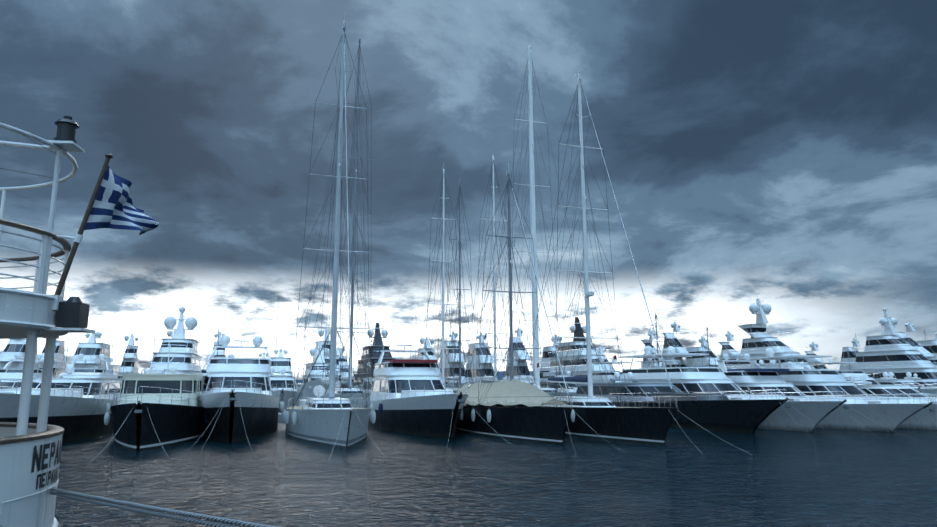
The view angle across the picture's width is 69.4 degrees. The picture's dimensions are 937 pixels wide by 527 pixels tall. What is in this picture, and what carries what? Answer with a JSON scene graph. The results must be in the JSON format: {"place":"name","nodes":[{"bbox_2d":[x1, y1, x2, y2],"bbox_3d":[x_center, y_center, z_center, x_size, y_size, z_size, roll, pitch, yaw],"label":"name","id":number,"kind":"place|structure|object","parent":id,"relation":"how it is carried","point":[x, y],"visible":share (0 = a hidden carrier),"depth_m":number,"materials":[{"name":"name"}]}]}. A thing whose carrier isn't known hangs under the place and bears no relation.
{"place":"outdoors","nodes":[
{"label":"outdoors","id":0,"kind":"place"},
{"bbox_2d":[296,371,532,382],"bbox_3d":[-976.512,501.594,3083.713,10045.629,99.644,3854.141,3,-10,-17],"label":"distant hills","id":1,"kind":"structure","parent":0,"point":[500,376],"depth_m":5122.56,"materials":[{"name":"blue"}]},
{"bbox_2d":[0,0,936,379],"label":"sky","id":2,"kind":"structure","parent":0,"point":[783,152],"materials":[{"name":"grey"}]},
{"bbox_2d":[54,383,936,526],"bbox_3d":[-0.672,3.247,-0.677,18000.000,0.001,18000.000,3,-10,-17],"label":"water","id":3,"kind":"structure","parent":0,"point":[279,477],"depth_m":23.32,"materials":[{"name":"liquid"}]},
{"bbox_2d":[0,338,38,368],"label":"yacht","id":4,"kind":"object","parent":3,"relation":"on","point":[8,353],"visible":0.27,"depth_m":151.94,"materials":[{"name":"white plastic"}]},
{"bbox_2d":[0,344,52,388],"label":"yacht","id":5,"kind":"object","parent":3,"relation":"on","point":[6,373],"visible":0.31,"depth_m":67.62,"materials":[{"name":"white plastic"}]},
{"bbox_2d":[38,340,64,377],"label":"yacht","id":6,"kind":"object","parent":3,"relation":"on","point":[59,355],"visible":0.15,"depth_m":213.37,"materials":[{"name":"white plastic"}]},
{"bbox_2d":[0,116,112,526],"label":"ship","id":7,"kind":"object","parent":3,"relation":"on","point":[30,455],"visible":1,"depth_m":8.21,"materials":[{"name":"white metal"}]},
{"bbox_2d":[84,166,158,234],"bbox_3d":[-4.705,-0.768,9.128,0.392,0.932,1.178,-2,-10,13],"label":"ensign","id":8,"kind":"object","parent":7,"relation":"attached to","point":[113,207],"visible":0.96,"depth_m":8.99,"materials":[{"name":"blue fabric"}]},
{"bbox_2d":[0,488,278,526],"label":"mooring ropes","id":9,"kind":"object","parent":7,"relation":"on","point":[183,513],"visible":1,"depth_m":6.30,"materials":[{"name":"grey fabric"}]},
{"bbox_2d":[0,365,121,441],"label":"yacht","id":10,"kind":"object","parent":3,"relation":"on","point":[79,408],"visible":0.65,"depth_m":40.20,"materials":[{"name":"white plastic"}]},
{"bbox_2d":[63,336,112,377],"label":"yacht","id":11,"kind":"object","parent":3,"relation":"on","point":[107,372],"visible":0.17,"depth_m":71.95,"materials":[{"name":"white plastic"}]},
{"bbox_2d":[67,325,113,368],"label":"yacht","id":12,"kind":"object","parent":3,"relation":"on","point":[91,347],"visible":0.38,"depth_m":165.07,"materials":[{"name":"white plastic"}]},
{"bbox_2d":[110,355,120,377],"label":"yacht","id":13,"kind":"object","parent":3,"relation":"on","point":[116,368],"visible":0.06,"depth_m":207.52,"materials":[{"name":"white plastic"}]},
{"bbox_2d":[117,332,139,377],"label":"yacht","id":14,"kind":"object","parent":3,"relation":"on","point":[131,359],"visible":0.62,"depth_m":194.75,"materials":[{"name":"white plastic"}]},
{"bbox_2d":[92,345,207,460],"bbox_3d":[-17.841,7.348,38.578,5.948,6.754,22.426,3,-10,-17],"label":"yacht","id":15,"kind":"object","parent":3,"relation":"on","point":[156,408],"visible":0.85,"depth_m":37.65,"materials":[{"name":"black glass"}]},
{"bbox_2d":[144,368,163,373],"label":"yacht","id":16,"kind":"object","parent":3,"relation":"on","point":[147,371],"visible":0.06,"depth_m":74.66,"materials":[{"name":"white plastic"}]},
{"bbox_2d":[167,330,175,337],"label":"yacht","id":17,"kind":"object","parent":3,"relation":"on","point":[169,333],"visible":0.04,"depth_m":189.98,"materials":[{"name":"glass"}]},
{"bbox_2d":[139,305,205,373],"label":"yacht","id":18,"kind":"object","parent":3,"relation":"on","point":[183,361],"visible":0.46,"depth_m":102.25,"materials":[{"name":"white plastic"}]},
{"bbox_2d":[206,331,227,367],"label":"yacht","id":19,"kind":"object","parent":3,"relation":"on","point":[221,352],"visible":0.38,"depth_m":224.30,"materials":[{"name":"white plastic"}]},
{"bbox_2d":[200,345,235,374],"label":"yacht","id":20,"kind":"object","parent":3,"relation":"on","point":[203,370],"visible":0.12,"depth_m":76.40,"materials":[{"name":"white plastic"}]},
{"bbox_2d":[185,327,283,452],"bbox_3d":[-15.315,7.149,44.817,6.546,9.314,25.601,3,-10,-17],"label":"yacht","id":21,"kind":"object","parent":3,"relation":"on","point":[237,392],"visible":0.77,"depth_m":42.69,"materials":[{"name":"white plastic"}]},
{"bbox_2d":[259,352,269,357],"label":"yacht","id":22,"kind":"object","parent":3,"relation":"on","point":[263,353],"visible":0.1,"depth_m":228.58,"materials":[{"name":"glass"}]},
{"bbox_2d":[269,344,294,376],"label":"yacht","id":23,"kind":"object","parent":3,"relation":"on","point":[279,362],"visible":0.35,"depth_m":163.70,"materials":[{"name":"white plastic"}]},
{"bbox_2d":[269,367,302,412],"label":"yachts","id":24,"kind":"object","parent":3,"relation":"on","point":[285,385],"visible":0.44,"depth_m":73.68,"materials":[{"name":"white plastic"}]},
{"bbox_2d":[278,384,301,421],"bbox_3d":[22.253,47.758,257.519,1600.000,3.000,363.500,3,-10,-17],"label":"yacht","id":25,"kind":"object","parent":3,"relation":"on","point":[279,417],"depth_m":58.10,"materials":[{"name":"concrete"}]},
{"bbox_2d":[299,344,339,399],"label":"yacht","id":26,"kind":"object","parent":3,"relation":"on","point":[315,377],"visible":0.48,"depth_m":103.64,"materials":[{"name":"white plastic"}]},
{"bbox_2d":[312,328,342,387],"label":"yacht","id":27,"kind":"object","parent":3,"relation":"on","point":[321,334],"visible":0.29,"depth_m":170.81,"materials":[{"name":"white plastic"}]},
{"bbox_2d":[282,12,380,457],"bbox_3d":[-8.334,-3.339,43.997,5.782,30.085,26.672,3,-10,-17],"label":"sloop","id":28,"kind":"object","parent":3,"relation":"on","point":[330,419],"visible":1,"depth_m":43.25,"materials":[{"name":"white plastic"}]},
{"bbox_2d":[317,38,372,407],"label":"rig","id":29,"kind":"object","parent":3,"relation":"on","point":[349,392],"visible":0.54,"depth_m":77.32,"materials":[{"name":"white metal"}]},
{"bbox_2d":[336,347,356,387],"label":"yacht","id":30,"kind":"object","parent":3,"relation":"on","point":[343,364],"visible":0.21,"depth_m":174.44,"materials":[{"name":"white plastic"}]},
{"bbox_2d":[362,378,373,400],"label":"yacht","id":31,"kind":"object","parent":3,"relation":"on","point":[366,384],"visible":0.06,"depth_m":80.98,"materials":[{"name":"white plastic"}]},
{"bbox_2d":[351,316,398,388],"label":"yacht","id":32,"kind":"object","parent":3,"relation":"on","point":[377,345],"visible":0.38,"depth_m":112.48,"materials":[{"name":"grey plastic"}]},
{"bbox_2d":[413,337,447,387],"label":"yacht","id":33,"kind":"object","parent":3,"relation":"on","point":[421,356],"visible":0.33,"depth_m":183.28,"materials":[{"name":"white plastic"}]},
{"bbox_2d":[364,318,509,444],"bbox_3d":[-2.875,7.580,47.231,6.246,9.304,25.370,3,-10,-17],"label":"yacht","id":34,"kind":"object","parent":3,"relation":"on","point":[412,396],"visible":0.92,"depth_m":46.87,"materials":[{"name":"white plastic"}]},
{"bbox_2d":[418,168,466,389],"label":"rig","id":35,"kind":"object","parent":3,"relation":"on","point":[442,295],"visible":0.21,"depth_m":77.59,"materials":[{"name":"white metal"}]},
{"bbox_2d":[439,331,472,387],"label":"yacht","id":36,"kind":"object","parent":3,"relation":"on","point":[446,345],"visible":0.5,"depth_m":243.16,"materials":[{"name":"white plastic"}]},
{"bbox_2d":[436,183,480,391],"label":"rig","id":37,"kind":"object","parent":3,"relation":"on","point":[459,340],"visible":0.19,"depth_m":83.50,"materials":[{"name":"grey metal"}]},
{"bbox_2d":[20,310,925,391],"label":"yachts","id":38,"kind":"object","parent":3,"relation":"on","point":[370,342],"visible":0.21,"depth_m":202.79,"materials":[{"name":"metal"}]},
{"bbox_2d":[463,333,493,382],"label":"yacht","id":39,"kind":"object","parent":3,"relation":"on","point":[475,356],"visible":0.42,"depth_m":226.31,"materials":[{"name":"white plastic"}]},
{"bbox_2d":[456,156,529,383],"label":"rig","id":40,"kind":"object","parent":3,"relation":"on","point":[494,280],"visible":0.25,"depth_m":82.04,"materials":[{"name":"white metal"}]},
{"bbox_2d":[505,324,532,384],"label":"yacht","id":41,"kind":"object","parent":3,"relation":"on","point":[519,351],"visible":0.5,"depth_m":256.85,"materials":[{"name":"white plastic"}]},
{"bbox_2d":[450,174,620,450],"bbox_3d":[3.404,2.143,44.192,5.583,19.355,26.242,3,-10,-17],"label":"sailboat","id":42,"kind":"object","parent":3,"relation":"on","point":[511,408],"visible":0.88,"depth_m":42.65,"materials":[{"name":"black plastic"}]},
{"bbox_2d":[474,46,602,395],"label":"rig","id":43,"kind":"object","parent":3,"relation":"on","point":[549,391],"visible":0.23,"depth_m":90.03,"materials":[{"name":"white metal"}]},
{"bbox_2d":[540,333,561,378],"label":"yacht","id":44,"kind":"object","parent":3,"relation":"on","point":[546,361],"visible":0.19,"depth_m":207.41,"materials":[{"name":"white plastic"}]},
{"bbox_2d":[540,371,577,391],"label":"yacht","id":45,"kind":"object","parent":3,"relation":"on","point":[544,383],"visible":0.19,"depth_m":86.81,"materials":[{"name":"white plastic"}]},
{"bbox_2d":[540,310,619,378],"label":"yacht","id":46,"kind":"object","parent":3,"relation":"on","point":[581,367],"visible":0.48,"depth_m":123.03,"materials":[{"name":"white plastic"}]},
{"bbox_2d":[596,345,614,370],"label":"yacht","id":47,"kind":"object","parent":3,"relation":"on","point":[601,351],"visible":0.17,"depth_m":228.05,"materials":[{"name":"white plastic"}]},
{"bbox_2d":[584,346,630,382],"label":"yacht","id":48,"kind":"object","parent":3,"relation":"on","point":[596,377],"visible":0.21,"depth_m":88.45,"materials":[{"name":"white plastic"}]},
{"bbox_2d":[518,73,749,453],"bbox_3d":[8.591,-1.554,45.785,5.782,27.191,27.965,3,-10,-17],"label":"sloop","id":49,"kind":"object","parent":3,"relation":"on","point":[604,418],"visible":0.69,"depth_m":43.47,"materials":[{"name":"black plastic"}]},
{"bbox_2d":[639,328,662,367],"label":"yacht","id":50,"kind":"object","parent":3,"relation":"on","point":[646,343],"visible":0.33,"depth_m":290.50,"materials":[{"name":"white plastic"}]},
{"bbox_2d":[630,345,679,367],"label":"yacht","id":51,"kind":"object","parent":3,"relation":"on","point":[660,360],"visible":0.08,"depth_m":89.05,"materials":[{"name":"white plastic"}]},
{"bbox_2d":[635,307,679,368],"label":"rig","id":52,"kind":"object","parent":3,"relation":"on","point":[657,347],"visible":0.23,"depth_m":86.59,"materials":[{"name":"white metal"}]},
{"bbox_2d":[662,321,691,367],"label":"yacht","id":53,"kind":"object","parent":3,"relation":"on","point":[671,339],"visible":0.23,"depth_m":239.02,"materials":[{"name":"white plastic"}]},
{"bbox_2d":[685,336,718,366],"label":"yacht","id":54,"kind":"object","parent":3,"relation":"on","point":[695,362],"visible":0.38,"depth_m":232.27,"materials":[{"name":"white plastic"}]},
{"bbox_2d":[691,328,728,368],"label":"rig","id":55,"kind":"object","parent":3,"relation":"on","point":[707,330],"visible":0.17,"depth_m":124.56,"materials":[{"name":"white metal"}]},
{"bbox_2d":[575,372,846,440],"bbox_3d":[16.441,10.907,53.436,5.600,4.905,32.921,3,-10,-17],"label":"yacht","id":56,"kind":"object","parent":3,"relation":"on","point":[718,412],"visible":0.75,"depth_m":48.71,"materials":[{"name":"black plastic"}]},
{"bbox_2d":[718,331,739,368],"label":"yacht","id":57,"kind":"object","parent":3,"relation":"on","point":[727,348],"visible":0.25,"depth_m":238.83,"materials":[{"name":"white plastic"}]},
{"bbox_2d":[613,334,914,438],"bbox_3d":[21.187,9.040,54.624,6.000,8.994,33.929,3,-10,-17],"label":"yacht","id":58,"kind":"object","parent":3,"relation":"on","point":[714,380],"visible":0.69,"depth_m":55.08,"materials":[{"name":"white plastic"}]},
{"bbox_2d":[736,350,860,384],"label":"yacht","id":59,"kind":"object","parent":3,"relation":"on","point":[772,362],"visible":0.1,"depth_m":98.74,"materials":[{"name":"white plastic"}]},
{"bbox_2d":[730,294,880,379],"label":"yacht","id":60,"kind":"object","parent":3,"relation":"on","point":[767,340],"visible":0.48,"depth_m":158.31,"materials":[{"name":"white plastic"}]},
{"bbox_2d":[804,340,826,369],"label":"yacht","id":61,"kind":"object","parent":3,"relation":"on","point":[815,360],"visible":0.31,"depth_m":271.57,"materials":[{"name":"white plastic"}]},
{"bbox_2d":[716,332,934,431],"bbox_3d":[27.011,8.873,53.254,5.500,8.849,28.488,3,-10,-17],"label":"yacht","id":62,"kind":"object","parent":3,"relation":"on","point":[887,416],"visible":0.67,"depth_m":49.02,"materials":[{"name":"white plastic"}]},
{"bbox_2d":[732,337,936,429],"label":"yacht","id":63,"kind":"object","parent":3,"relation":"on","point":[810,382],"visible":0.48,"depth_m":56.55,"materials":[{"name":"white plastic"}]},
{"bbox_2d":[839,338,860,370],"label":"yacht","id":64,"kind":"object","parent":3,"relation":"on","point":[845,358],"visible":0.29,"depth_m":292.00,"materials":[{"name":"white plastic"}]},
{"bbox_2d":[784,354,920,391],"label":"yacht","id":65,"kind":"object","parent":3,"relation":"on","point":[808,368],"visible":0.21,"depth_m":101.66,"materials":[{"name":"white plastic"}]},
{"bbox_2d":[798,359,936,396],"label":"yacht","id":66,"kind":"object","parent":3,"relation":"on","point":[845,373],"visible":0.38,"depth_m":99.89,"materials":[{"name":"white plastic"}]},
{"bbox_2d":[845,304,936,379],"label":"yacht","id":67,"kind":"object","parent":3,"relation":"on","point":[889,350],"visible":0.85,"depth_m":168.92,"materials":[{"name":"white plastic"}]},
{"bbox_2d":[849,374,936,402],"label":"yacht","id":68,"kind":"object","parent":3,"relation":"on","point":[867,387],"visible":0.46,"depth_m":57.80,"materials":[{"name":"white plastic"}]},
{"bbox_2d":[875,372,936,388],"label":"yachts","id":69,"kind":"object","parent":3,"relation":"on","point":[893,381],"visible":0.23,"depth_m":101.51,"materials":[{"name":"white plastic"}]},
{"bbox_2d":[897,320,933,355],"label":"yacht","id":70,"kind":"object","parent":3,"relation":"on","point":[909,327],"visible":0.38,"depth_m":233.69,"materials":[{"name":"white plastic"}]},
{"bbox_2d":[896,372,936,386],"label":"yacht","id":71,"kind":"object","parent":3,"relation":"on","point":[915,378],"visible":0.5,"depth_m":105.74,"materials":[{"name":"white plastic"}]},
{"bbox_2d":[917,332,936,357],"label":"yacht","id":72,"kind":"object","parent":3,"relation":"on","point":[925,344],"visible":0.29,"depth_m":246.82,"materials":[{"name":"white plastic"}]},
{"bbox_2d":[925,356,936,365],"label":"yacht","id":73,"kind":"object","parent":3,"relation":"on","point":[933,359],"visible":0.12,"depth_m":161.25,"materials":[{"name":"white plastic"}]}
]}

